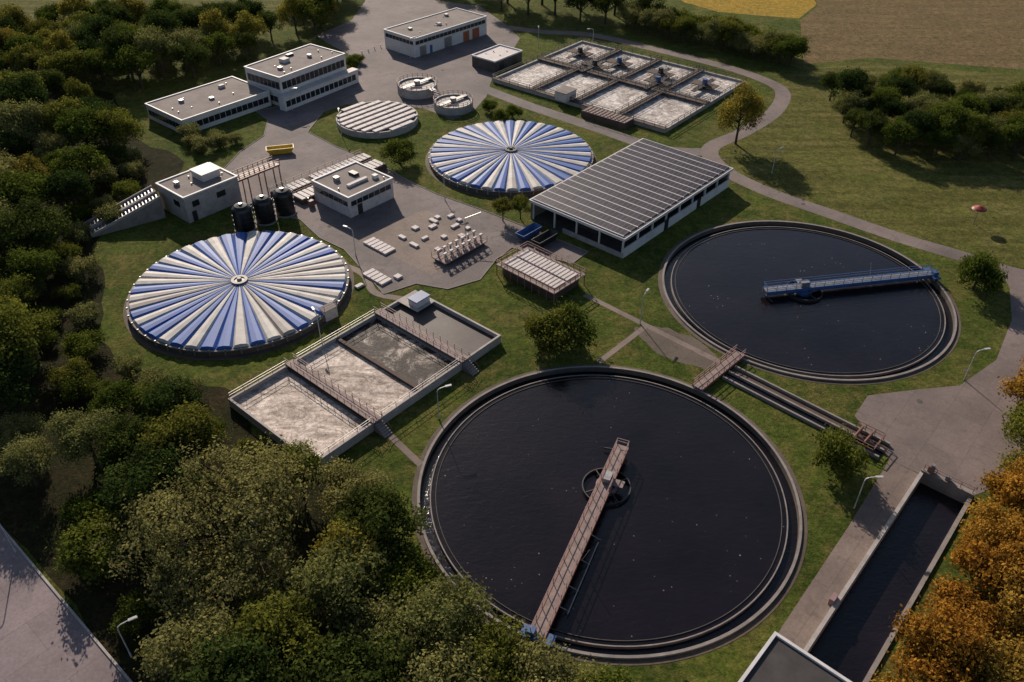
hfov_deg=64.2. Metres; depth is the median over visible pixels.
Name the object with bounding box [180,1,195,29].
willow tree
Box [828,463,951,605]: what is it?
sluice gear
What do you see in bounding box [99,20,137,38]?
broadleaf tree
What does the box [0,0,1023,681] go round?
ground
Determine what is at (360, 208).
doors
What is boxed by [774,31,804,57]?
shrub
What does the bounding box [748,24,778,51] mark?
shrub
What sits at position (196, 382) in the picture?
shrub
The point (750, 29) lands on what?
shrub
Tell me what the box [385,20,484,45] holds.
windows
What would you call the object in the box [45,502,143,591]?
broadleaf tree
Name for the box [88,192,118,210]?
shrub
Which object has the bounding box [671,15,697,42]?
willow tree
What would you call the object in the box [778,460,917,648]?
canal path
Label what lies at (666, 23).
willow tree
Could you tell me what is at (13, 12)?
broadleaf tree
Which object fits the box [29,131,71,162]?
willow tree
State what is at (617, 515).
clarifier tank
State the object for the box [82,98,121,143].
broadleaf tree
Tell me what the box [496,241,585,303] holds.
slatted splitter tank
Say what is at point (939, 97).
broadleaf tree
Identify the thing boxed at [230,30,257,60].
broadleaf tree
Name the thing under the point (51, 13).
broadleaf tree
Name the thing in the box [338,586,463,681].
willow tree
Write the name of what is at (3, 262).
broadleaf tree
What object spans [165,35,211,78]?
broadleaf tree
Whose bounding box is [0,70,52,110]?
broadleaf tree
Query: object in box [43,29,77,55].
yellowing tree
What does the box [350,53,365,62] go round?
shrub
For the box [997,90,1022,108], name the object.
broadleaf tree
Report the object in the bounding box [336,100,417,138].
sludge tank
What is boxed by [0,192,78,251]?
broadleaf tree
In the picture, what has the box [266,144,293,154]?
skip container
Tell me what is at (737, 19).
shrub
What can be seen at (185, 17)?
broadleaf tree
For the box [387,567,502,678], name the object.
willow tree
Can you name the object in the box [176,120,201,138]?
shrub
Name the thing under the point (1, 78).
broadleaf tree
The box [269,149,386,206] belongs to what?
covered channel
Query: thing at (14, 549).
street lamp
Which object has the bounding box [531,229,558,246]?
skip container
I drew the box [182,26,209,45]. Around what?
willow tree
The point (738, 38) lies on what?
willow tree
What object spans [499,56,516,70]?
doors
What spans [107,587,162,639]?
shrub
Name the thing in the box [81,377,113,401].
shrub
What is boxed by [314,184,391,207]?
windows
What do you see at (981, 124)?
broadleaf tree
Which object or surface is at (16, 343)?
broadleaf tree
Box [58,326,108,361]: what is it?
shrub
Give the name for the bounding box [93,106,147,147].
broadleaf tree
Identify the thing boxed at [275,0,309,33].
yellowing tree
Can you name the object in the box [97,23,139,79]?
broadleaf tree
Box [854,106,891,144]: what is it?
broadleaf tree
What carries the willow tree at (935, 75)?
on the meadow
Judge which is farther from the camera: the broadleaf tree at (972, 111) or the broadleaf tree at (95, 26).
the broadleaf tree at (95, 26)
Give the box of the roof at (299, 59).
[247,45,341,76]
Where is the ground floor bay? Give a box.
[277,67,358,110]
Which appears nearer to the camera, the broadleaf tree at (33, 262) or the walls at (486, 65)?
the broadleaf tree at (33, 262)
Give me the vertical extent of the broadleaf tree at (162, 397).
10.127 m
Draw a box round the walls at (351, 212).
[312,180,393,217]
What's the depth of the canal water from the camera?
96.18 m
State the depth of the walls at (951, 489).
99.12 m
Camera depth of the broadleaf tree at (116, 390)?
113.25 m
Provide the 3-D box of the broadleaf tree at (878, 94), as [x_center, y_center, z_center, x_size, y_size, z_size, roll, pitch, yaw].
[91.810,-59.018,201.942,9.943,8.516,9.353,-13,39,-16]
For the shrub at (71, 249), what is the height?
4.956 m
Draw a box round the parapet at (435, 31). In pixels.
[383,7,486,39]
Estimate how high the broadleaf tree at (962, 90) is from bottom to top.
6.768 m
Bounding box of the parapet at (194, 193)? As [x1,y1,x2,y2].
[155,162,237,198]
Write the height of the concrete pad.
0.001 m
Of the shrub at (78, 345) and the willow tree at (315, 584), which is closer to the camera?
the willow tree at (315, 584)
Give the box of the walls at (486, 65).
[472,52,521,72]
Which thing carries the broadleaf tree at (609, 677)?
on the forest floor
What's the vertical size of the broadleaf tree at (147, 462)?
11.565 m
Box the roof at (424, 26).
[386,9,483,37]
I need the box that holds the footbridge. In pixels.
[692,345,745,391]
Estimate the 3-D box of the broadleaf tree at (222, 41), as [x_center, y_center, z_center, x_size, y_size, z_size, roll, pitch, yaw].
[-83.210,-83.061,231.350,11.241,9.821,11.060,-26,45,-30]
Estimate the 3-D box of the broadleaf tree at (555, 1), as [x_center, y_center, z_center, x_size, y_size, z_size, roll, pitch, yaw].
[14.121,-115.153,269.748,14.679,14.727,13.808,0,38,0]
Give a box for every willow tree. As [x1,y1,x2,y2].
[0,97,49,156]
[0,148,22,168]
[0,160,23,207]
[0,196,21,253]
[0,411,49,452]
[0,431,57,486]
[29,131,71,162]
[40,406,122,466]
[54,10,94,32]
[56,19,83,43]
[90,430,329,627]
[132,24,180,78]
[132,581,253,681]
[163,25,204,68]
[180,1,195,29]
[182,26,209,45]
[276,527,395,645]
[309,452,398,525]
[312,595,411,668]
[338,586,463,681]
[385,631,500,681]
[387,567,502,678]
[509,630,602,681]
[614,1,641,27]
[620,6,646,30]
[636,6,658,33]
[650,6,676,35]
[653,15,684,39]
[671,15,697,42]
[688,22,713,44]
[700,17,730,48]
[711,17,744,50]
[725,31,755,53]
[736,34,765,58]
[759,28,788,61]
[760,36,792,64]
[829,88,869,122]
[843,67,871,84]
[865,73,878,86]
[866,84,880,96]
[898,95,922,116]
[908,88,929,97]
[912,91,948,113]
[923,66,950,95]
[947,132,984,160]
[956,76,987,94]
[975,88,1010,113]
[986,113,1009,147]
[1001,83,1015,110]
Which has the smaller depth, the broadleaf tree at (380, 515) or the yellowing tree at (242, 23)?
the broadleaf tree at (380, 515)
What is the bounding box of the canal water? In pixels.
[809,483,963,681]
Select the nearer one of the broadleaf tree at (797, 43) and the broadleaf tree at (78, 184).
the broadleaf tree at (78, 184)
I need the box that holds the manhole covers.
[306,47,969,402]
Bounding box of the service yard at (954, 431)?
[855,267,1023,494]
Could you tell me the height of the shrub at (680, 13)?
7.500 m
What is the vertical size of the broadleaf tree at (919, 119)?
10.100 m
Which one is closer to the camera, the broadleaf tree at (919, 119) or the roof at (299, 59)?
the broadleaf tree at (919, 119)
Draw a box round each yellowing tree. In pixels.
[0,25,25,67]
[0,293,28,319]
[10,151,49,187]
[33,26,53,53]
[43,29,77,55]
[56,0,90,19]
[60,76,93,101]
[108,0,148,27]
[198,8,230,45]
[225,8,267,51]
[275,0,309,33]
[303,511,384,604]
[325,0,338,21]
[715,78,765,143]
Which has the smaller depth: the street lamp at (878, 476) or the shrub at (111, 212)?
the street lamp at (878, 476)
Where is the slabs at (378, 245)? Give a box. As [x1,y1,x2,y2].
[363,237,395,254]
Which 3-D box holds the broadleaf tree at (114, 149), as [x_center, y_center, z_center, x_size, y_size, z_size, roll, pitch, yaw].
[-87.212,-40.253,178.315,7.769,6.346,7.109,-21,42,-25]
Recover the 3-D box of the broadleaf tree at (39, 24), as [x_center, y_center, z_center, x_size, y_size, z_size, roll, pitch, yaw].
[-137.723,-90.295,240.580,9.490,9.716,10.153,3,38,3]
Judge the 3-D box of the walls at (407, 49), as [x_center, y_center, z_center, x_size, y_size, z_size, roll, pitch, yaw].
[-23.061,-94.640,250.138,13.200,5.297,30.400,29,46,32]
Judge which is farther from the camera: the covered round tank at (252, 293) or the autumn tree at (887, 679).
the covered round tank at (252, 293)
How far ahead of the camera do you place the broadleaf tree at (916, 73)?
207.61 m
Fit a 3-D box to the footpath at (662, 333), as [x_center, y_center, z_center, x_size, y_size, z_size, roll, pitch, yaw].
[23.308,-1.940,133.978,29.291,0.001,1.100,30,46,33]
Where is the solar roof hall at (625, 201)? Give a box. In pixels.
[529,138,733,258]
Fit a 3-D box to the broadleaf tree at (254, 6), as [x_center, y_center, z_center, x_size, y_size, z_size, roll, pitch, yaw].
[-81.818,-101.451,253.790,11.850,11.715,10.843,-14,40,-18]
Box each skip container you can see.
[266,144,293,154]
[516,222,542,240]
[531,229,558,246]
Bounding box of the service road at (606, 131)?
[487,87,701,155]
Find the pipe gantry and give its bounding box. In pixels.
[230,156,281,193]
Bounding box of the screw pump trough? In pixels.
[84,185,165,237]
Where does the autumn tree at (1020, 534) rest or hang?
on the ground at (500, 304)
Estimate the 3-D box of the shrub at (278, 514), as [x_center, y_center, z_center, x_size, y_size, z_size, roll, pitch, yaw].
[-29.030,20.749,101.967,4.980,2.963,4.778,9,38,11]
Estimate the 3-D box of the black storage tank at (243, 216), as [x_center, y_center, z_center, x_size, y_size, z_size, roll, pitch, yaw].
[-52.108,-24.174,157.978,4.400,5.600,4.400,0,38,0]
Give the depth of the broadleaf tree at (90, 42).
217.88 m
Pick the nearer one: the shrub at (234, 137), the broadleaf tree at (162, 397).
the broadleaf tree at (162, 397)
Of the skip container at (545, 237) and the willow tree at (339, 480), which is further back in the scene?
the skip container at (545, 237)
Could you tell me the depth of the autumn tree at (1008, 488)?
96.12 m
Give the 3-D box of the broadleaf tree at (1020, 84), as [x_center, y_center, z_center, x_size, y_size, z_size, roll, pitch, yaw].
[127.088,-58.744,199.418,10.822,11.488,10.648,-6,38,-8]
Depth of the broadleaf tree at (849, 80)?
200.33 m
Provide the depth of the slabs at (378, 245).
154.01 m
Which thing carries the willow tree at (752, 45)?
on the ground at (500, 304)
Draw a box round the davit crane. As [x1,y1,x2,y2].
[464,212,480,238]
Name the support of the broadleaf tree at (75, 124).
on the forest floor
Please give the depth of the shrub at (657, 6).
258.94 m
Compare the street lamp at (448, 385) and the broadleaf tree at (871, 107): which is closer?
the street lamp at (448, 385)
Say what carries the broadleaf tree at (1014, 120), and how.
on the meadow
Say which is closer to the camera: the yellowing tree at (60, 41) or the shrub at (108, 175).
the shrub at (108, 175)
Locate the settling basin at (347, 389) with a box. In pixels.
[228,290,500,469]
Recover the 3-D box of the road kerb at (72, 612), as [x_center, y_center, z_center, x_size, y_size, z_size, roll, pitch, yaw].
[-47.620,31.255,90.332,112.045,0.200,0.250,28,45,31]
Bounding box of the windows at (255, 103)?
[148,97,268,127]
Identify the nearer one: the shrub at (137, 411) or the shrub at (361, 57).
the shrub at (137, 411)
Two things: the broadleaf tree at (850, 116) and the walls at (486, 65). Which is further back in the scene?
the walls at (486, 65)
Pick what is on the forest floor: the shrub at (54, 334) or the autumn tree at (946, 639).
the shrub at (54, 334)
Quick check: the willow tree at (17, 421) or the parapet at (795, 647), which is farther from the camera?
the willow tree at (17, 421)
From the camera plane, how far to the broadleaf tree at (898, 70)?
213.24 m
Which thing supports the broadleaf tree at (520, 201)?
on the ground at (500, 304)
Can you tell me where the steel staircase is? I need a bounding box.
[428,87,442,97]
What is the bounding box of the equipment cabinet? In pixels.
[318,301,337,321]
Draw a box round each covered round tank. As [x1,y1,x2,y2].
[123,230,353,359]
[425,120,596,198]
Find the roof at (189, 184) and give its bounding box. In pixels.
[159,169,233,196]
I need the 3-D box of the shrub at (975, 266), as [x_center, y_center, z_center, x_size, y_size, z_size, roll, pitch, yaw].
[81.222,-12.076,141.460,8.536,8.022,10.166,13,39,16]
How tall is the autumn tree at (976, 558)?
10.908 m
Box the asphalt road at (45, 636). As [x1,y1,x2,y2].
[0,528,128,681]
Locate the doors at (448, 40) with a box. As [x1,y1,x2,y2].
[420,27,478,55]
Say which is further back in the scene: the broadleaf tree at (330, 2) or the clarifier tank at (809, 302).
the broadleaf tree at (330, 2)
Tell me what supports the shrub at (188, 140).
on the ground at (500, 304)
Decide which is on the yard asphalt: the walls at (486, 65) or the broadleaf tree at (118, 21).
the walls at (486, 65)
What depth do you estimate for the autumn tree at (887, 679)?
81.16 m
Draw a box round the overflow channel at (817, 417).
[722,365,890,459]
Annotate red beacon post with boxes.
[972,205,986,223]
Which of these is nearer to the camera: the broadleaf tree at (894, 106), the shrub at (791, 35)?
the broadleaf tree at (894, 106)
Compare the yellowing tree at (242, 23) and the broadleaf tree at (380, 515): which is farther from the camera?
the yellowing tree at (242, 23)
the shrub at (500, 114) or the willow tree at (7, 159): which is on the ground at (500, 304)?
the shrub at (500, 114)
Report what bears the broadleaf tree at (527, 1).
on the ground at (500, 304)
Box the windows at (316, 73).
[247,60,344,102]
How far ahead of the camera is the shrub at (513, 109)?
202.52 m
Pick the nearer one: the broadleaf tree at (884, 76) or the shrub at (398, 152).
the shrub at (398, 152)
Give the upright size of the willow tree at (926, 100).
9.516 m
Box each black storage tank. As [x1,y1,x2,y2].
[231,202,256,232]
[253,194,277,225]
[273,187,296,217]
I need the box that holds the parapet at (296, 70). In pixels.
[244,43,345,78]
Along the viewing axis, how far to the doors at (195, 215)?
161.48 m
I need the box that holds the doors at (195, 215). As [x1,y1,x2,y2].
[192,210,198,220]
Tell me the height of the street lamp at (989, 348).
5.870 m
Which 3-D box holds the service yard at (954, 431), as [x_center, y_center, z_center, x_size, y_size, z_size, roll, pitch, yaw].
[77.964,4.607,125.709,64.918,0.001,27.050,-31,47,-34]
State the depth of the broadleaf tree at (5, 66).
218.29 m
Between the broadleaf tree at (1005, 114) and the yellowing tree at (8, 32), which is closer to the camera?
the broadleaf tree at (1005, 114)
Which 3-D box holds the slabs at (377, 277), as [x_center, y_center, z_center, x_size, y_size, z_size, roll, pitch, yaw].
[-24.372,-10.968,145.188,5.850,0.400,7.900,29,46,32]
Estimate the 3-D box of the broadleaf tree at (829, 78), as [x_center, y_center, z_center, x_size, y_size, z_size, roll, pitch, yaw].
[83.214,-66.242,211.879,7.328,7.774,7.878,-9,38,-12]
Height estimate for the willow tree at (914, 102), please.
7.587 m
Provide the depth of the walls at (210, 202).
162.96 m
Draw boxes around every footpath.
[350,265,402,299]
[387,433,422,465]
[583,293,733,368]
[597,324,648,362]
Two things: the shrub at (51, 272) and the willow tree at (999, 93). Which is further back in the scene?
the willow tree at (999, 93)
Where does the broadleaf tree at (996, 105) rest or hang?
on the meadow
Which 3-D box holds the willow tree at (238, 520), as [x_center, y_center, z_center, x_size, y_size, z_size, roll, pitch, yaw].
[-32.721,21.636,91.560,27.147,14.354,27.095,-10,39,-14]
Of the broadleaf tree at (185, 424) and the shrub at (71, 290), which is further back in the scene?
the shrub at (71, 290)
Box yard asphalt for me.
[224,0,586,292]
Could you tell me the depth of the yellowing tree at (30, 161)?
164.66 m
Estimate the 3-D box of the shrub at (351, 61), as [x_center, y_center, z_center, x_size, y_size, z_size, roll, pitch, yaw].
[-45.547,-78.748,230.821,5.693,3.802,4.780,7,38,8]
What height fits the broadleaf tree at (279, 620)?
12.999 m
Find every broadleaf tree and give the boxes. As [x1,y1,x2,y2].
[0,1,33,37]
[0,15,23,35]
[0,40,47,73]
[0,50,11,75]
[0,67,47,92]
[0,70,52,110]
[0,76,25,126]
[0,131,35,161]
[0,168,53,207]
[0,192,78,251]
[0,252,10,281]
[0,270,39,305]
[0,295,42,387]
[0,350,45,432]
[3,32,43,71]
[5,244,62,295]
[7,307,60,360]
[20,93,83,145]
[25,17,58,34]
[29,1,66,22]
[34,47,87,79]
[37,68,71,101]
[40,147,69,172]
[42,166,97,205]
[45,142,110,181]
[49,46,72,78]
[50,102,115,147]
[58,8,99,33]
[70,31,108,78]
[72,12,122,40]
[73,94,102,109]
[77,46,115,88]
[82,0,116,21]
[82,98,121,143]
[86,377,148,425]
[88,436,207,529]
[90,411,149,475]
[92,0,136,24]
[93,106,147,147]
[95,143,131,169]
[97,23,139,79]
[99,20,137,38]
[106,42,158,88]
[112,19,139,30]
[128,23,171,70]
[129,397,233,480]
[136,372,201,430]
[137,6,186,61]
[143,0,184,13]
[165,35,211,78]
[168,625,288,681]
[173,6,198,32]
[192,1,228,43]
[199,31,237,65]
[209,0,229,20]
[222,0,252,23]
[223,589,342,681]
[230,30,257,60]
[235,0,265,17]
[250,638,295,668]
[256,10,283,39]
[275,438,325,492]
[278,624,417,681]
[294,0,331,34]
[305,0,336,27]
[318,480,435,567]
[356,530,451,606]
[446,608,537,681]
[491,196,511,220]
[497,0,503,11]
[509,194,531,218]
[517,0,529,14]
[553,0,557,14]
[562,0,594,21]
[569,659,643,681]
[589,0,623,23]
[629,0,666,6]
[771,33,811,66]
[817,69,843,99]
[828,65,869,113]
[842,106,867,136]
[854,100,882,125]
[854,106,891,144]
[855,85,872,98]
[865,85,904,105]
[874,73,920,93]
[874,93,910,117]
[876,73,893,85]
[879,119,921,154]
[884,66,920,89]
[894,116,907,140]
[895,89,912,99]
[899,63,930,91]
[899,107,938,150]
[912,91,942,106]
[922,97,971,147]
[922,126,960,157]
[930,79,957,98]
[935,93,949,103]
[947,92,990,115]
[951,87,974,98]
[957,106,980,132]
[957,108,1002,152]
[983,94,1007,117]
[990,85,1016,94]
[995,108,1023,118]
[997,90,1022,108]
[1000,121,1023,158]
[1002,113,1023,150]
[1005,93,1023,113]
[1009,79,1023,96]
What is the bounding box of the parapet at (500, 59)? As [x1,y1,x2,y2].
[471,44,522,62]
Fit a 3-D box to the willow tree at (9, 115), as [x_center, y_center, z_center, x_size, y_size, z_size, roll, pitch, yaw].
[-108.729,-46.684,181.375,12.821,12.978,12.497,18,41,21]
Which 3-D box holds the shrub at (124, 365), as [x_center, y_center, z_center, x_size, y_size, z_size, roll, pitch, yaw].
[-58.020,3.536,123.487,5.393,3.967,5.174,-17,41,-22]
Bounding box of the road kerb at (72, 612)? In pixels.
[0,526,132,681]
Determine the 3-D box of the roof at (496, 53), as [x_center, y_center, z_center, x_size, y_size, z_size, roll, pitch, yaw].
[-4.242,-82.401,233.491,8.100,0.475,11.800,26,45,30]
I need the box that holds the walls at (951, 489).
[803,467,975,681]
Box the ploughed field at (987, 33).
[800,0,1023,68]
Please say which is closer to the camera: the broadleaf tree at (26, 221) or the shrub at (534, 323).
the shrub at (534, 323)
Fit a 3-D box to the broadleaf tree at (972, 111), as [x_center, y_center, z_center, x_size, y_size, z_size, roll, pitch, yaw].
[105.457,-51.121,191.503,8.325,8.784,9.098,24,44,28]
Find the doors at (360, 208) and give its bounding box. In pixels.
[358,203,362,213]
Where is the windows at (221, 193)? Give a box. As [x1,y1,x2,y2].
[173,189,225,207]
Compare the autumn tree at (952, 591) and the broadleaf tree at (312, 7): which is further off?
the broadleaf tree at (312, 7)
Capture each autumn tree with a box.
[869,669,922,681]
[881,597,995,681]
[908,572,1013,650]
[943,533,1023,617]
[950,631,1023,681]
[956,494,1023,563]
[974,450,1023,511]
[986,558,1023,645]
[994,443,1023,475]
[997,365,1023,411]
[999,399,1023,448]
[1011,518,1023,546]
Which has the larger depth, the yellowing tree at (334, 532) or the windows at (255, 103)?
the windows at (255, 103)
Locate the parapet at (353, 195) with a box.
[311,161,392,198]
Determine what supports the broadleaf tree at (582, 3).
on the ground at (500, 304)
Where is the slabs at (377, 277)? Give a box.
[354,268,402,288]
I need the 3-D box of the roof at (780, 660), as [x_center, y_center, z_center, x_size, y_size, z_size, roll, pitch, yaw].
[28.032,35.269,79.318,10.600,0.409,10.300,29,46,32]
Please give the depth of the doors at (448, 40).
247.06 m
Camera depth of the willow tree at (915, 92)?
204.16 m
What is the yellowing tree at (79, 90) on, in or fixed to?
on the forest floor
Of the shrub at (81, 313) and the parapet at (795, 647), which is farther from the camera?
the shrub at (81, 313)
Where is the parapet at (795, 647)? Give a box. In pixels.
[738,631,851,681]
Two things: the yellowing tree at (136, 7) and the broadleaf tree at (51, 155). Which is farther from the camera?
the yellowing tree at (136, 7)
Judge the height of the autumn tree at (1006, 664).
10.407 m
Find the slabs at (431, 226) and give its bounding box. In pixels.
[398,213,470,250]
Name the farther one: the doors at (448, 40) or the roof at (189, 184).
the doors at (448, 40)
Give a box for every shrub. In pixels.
[27,237,57,251]
[28,261,58,278]
[34,304,64,325]
[39,327,59,348]
[43,353,101,393]
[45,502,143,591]
[48,239,84,264]
[49,281,82,301]
[56,253,103,282]
[56,485,110,524]
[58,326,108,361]
[58,373,99,401]
[59,219,93,243]
[62,202,94,221]
[62,300,101,326]
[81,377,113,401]
[88,163,120,186]
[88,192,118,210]
[91,200,124,223]
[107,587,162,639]
[108,178,143,199]
[109,352,146,379]
[113,147,143,166]
[118,159,148,178]
[129,380,157,419]
[134,365,173,387]
[175,375,206,395]
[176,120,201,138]
[179,131,201,146]
[179,416,230,452]
[190,135,215,153]
[206,128,225,135]
[209,131,229,147]
[227,133,242,143]
[235,435,264,464]
[260,498,293,522]
[346,56,358,67]
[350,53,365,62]
[376,135,418,165]
[481,99,498,111]
[492,108,510,120]
[505,103,523,117]
[519,306,579,356]
[541,296,599,351]
[636,2,653,25]
[646,1,667,28]
[664,5,689,15]
[666,9,697,33]
[678,11,701,36]
[696,12,725,32]
[722,13,758,43]
[737,21,761,44]
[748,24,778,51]
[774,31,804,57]
[811,422,869,485]
[954,248,1008,295]
[956,253,1003,284]
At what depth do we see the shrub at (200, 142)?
185.68 m
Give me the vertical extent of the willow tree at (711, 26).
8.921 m
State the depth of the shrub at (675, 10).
255.86 m
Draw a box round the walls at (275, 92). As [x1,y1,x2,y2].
[245,55,346,105]
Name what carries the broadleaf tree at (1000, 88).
on the meadow
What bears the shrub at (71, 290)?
on the forest floor
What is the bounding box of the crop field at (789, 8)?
[682,0,815,17]
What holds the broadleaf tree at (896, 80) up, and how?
on the meadow
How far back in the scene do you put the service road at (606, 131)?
202.78 m
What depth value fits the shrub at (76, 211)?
159.90 m
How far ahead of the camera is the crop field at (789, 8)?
282.60 m
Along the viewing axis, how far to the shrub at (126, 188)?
167.42 m
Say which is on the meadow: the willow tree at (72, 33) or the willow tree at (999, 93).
the willow tree at (999, 93)
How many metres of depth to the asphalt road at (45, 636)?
89.06 m
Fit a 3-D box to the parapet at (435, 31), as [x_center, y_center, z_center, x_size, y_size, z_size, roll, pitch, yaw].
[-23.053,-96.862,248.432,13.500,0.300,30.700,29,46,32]
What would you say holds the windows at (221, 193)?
attached to the walls at (210, 202)
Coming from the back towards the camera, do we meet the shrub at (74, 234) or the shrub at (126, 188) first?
the shrub at (126, 188)
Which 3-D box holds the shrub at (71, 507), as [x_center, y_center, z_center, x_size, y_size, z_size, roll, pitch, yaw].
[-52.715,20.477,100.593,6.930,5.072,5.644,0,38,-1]
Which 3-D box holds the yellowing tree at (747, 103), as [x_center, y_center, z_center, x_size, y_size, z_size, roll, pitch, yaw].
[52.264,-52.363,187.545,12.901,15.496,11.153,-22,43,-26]
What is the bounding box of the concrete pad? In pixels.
[358,210,487,274]
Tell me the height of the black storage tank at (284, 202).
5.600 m
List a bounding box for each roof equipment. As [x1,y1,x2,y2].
[173,162,219,185]
[277,52,311,69]
[333,170,378,187]
[408,13,448,29]
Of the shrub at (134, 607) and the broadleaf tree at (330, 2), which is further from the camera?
the broadleaf tree at (330, 2)
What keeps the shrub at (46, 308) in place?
on the forest floor
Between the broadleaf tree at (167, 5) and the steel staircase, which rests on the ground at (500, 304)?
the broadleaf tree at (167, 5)
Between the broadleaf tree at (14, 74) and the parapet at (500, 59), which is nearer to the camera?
the broadleaf tree at (14, 74)
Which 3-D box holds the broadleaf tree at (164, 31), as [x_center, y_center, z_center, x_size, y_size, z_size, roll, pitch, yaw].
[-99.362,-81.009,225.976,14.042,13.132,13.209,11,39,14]
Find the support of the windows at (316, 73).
attached to the walls at (275, 92)
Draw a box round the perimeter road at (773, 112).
[508,26,1023,272]
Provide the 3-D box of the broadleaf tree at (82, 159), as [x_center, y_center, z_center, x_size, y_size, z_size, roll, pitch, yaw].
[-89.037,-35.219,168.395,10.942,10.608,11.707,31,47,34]
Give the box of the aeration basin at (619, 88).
[491,37,746,132]
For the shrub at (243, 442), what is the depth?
109.21 m
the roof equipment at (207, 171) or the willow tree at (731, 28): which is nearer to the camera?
the roof equipment at (207, 171)
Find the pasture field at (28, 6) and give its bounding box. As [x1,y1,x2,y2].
[0,0,283,21]
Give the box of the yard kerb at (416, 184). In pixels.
[223,35,587,293]
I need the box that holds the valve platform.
[431,230,486,265]
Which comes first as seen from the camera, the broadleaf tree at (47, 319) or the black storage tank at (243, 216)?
the broadleaf tree at (47, 319)
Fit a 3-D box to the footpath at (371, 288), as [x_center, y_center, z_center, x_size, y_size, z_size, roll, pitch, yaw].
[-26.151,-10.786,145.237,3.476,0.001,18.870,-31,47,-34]
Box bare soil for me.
[634,326,718,369]
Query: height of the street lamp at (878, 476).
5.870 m
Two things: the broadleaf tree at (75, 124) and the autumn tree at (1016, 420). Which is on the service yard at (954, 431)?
the autumn tree at (1016, 420)
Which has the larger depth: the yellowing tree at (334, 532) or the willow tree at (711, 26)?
the willow tree at (711, 26)
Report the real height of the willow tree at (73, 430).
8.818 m
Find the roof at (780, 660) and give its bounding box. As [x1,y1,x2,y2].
[743,637,843,681]
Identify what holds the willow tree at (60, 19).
on the ground at (500, 304)
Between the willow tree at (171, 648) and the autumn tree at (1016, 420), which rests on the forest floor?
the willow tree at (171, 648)
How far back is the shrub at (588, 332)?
127.44 m
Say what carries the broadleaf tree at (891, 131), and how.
on the meadow
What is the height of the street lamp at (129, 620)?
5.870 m
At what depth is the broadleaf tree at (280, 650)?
80.45 m
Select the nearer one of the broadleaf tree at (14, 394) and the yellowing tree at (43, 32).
the broadleaf tree at (14, 394)
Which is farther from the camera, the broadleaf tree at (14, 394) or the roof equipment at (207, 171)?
the roof equipment at (207, 171)
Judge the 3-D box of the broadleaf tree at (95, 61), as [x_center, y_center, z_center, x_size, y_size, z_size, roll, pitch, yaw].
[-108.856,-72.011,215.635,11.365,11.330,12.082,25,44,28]
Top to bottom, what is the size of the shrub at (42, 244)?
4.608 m
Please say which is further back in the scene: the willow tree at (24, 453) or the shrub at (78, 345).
the shrub at (78, 345)
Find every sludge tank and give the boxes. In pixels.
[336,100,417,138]
[396,73,437,99]
[433,90,472,115]
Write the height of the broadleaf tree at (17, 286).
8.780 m
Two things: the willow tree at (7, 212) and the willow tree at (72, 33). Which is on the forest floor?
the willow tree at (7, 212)
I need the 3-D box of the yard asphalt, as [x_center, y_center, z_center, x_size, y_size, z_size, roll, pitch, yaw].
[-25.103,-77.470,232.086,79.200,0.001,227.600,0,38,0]
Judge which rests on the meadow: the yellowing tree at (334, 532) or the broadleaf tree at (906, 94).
the broadleaf tree at (906, 94)
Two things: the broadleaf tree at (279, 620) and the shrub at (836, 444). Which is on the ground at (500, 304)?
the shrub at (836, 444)
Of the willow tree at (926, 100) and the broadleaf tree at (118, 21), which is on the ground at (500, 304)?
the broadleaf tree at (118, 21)
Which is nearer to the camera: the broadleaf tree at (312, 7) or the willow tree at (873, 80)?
the willow tree at (873, 80)
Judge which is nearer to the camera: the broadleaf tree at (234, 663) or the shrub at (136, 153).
the broadleaf tree at (234, 663)
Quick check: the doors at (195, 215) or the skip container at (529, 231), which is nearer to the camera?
the skip container at (529, 231)
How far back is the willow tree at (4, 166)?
159.36 m
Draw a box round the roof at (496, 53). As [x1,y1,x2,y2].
[476,46,517,60]
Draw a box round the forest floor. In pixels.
[0,85,688,681]
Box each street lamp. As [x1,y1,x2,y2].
[0,524,16,552]
[117,615,137,657]
[311,307,321,343]
[343,225,355,255]
[437,384,451,418]
[639,288,649,323]
[853,475,883,508]
[963,347,990,379]
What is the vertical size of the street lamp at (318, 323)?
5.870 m
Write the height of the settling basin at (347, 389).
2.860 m
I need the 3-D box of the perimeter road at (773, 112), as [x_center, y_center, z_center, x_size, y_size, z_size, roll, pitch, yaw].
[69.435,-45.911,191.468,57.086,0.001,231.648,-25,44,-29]
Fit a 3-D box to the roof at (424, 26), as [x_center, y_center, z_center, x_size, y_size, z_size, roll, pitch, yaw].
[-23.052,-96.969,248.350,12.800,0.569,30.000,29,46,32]
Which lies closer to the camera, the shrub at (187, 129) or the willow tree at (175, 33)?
the shrub at (187, 129)
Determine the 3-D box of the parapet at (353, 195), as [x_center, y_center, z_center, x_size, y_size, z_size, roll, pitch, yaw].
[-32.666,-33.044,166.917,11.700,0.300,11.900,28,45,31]
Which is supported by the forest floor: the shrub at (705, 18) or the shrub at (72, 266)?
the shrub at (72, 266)
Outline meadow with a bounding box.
[718,62,1023,268]
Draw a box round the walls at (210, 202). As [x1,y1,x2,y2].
[157,178,241,222]
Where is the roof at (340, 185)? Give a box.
[315,163,388,196]
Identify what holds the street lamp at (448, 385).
on the ground at (500, 304)
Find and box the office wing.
[144,76,271,132]
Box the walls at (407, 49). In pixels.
[384,17,486,57]
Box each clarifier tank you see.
[412,364,807,665]
[658,220,960,384]
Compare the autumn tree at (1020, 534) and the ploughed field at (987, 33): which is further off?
the ploughed field at (987, 33)
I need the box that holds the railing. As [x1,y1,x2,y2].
[923,464,974,491]
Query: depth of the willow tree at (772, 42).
231.09 m

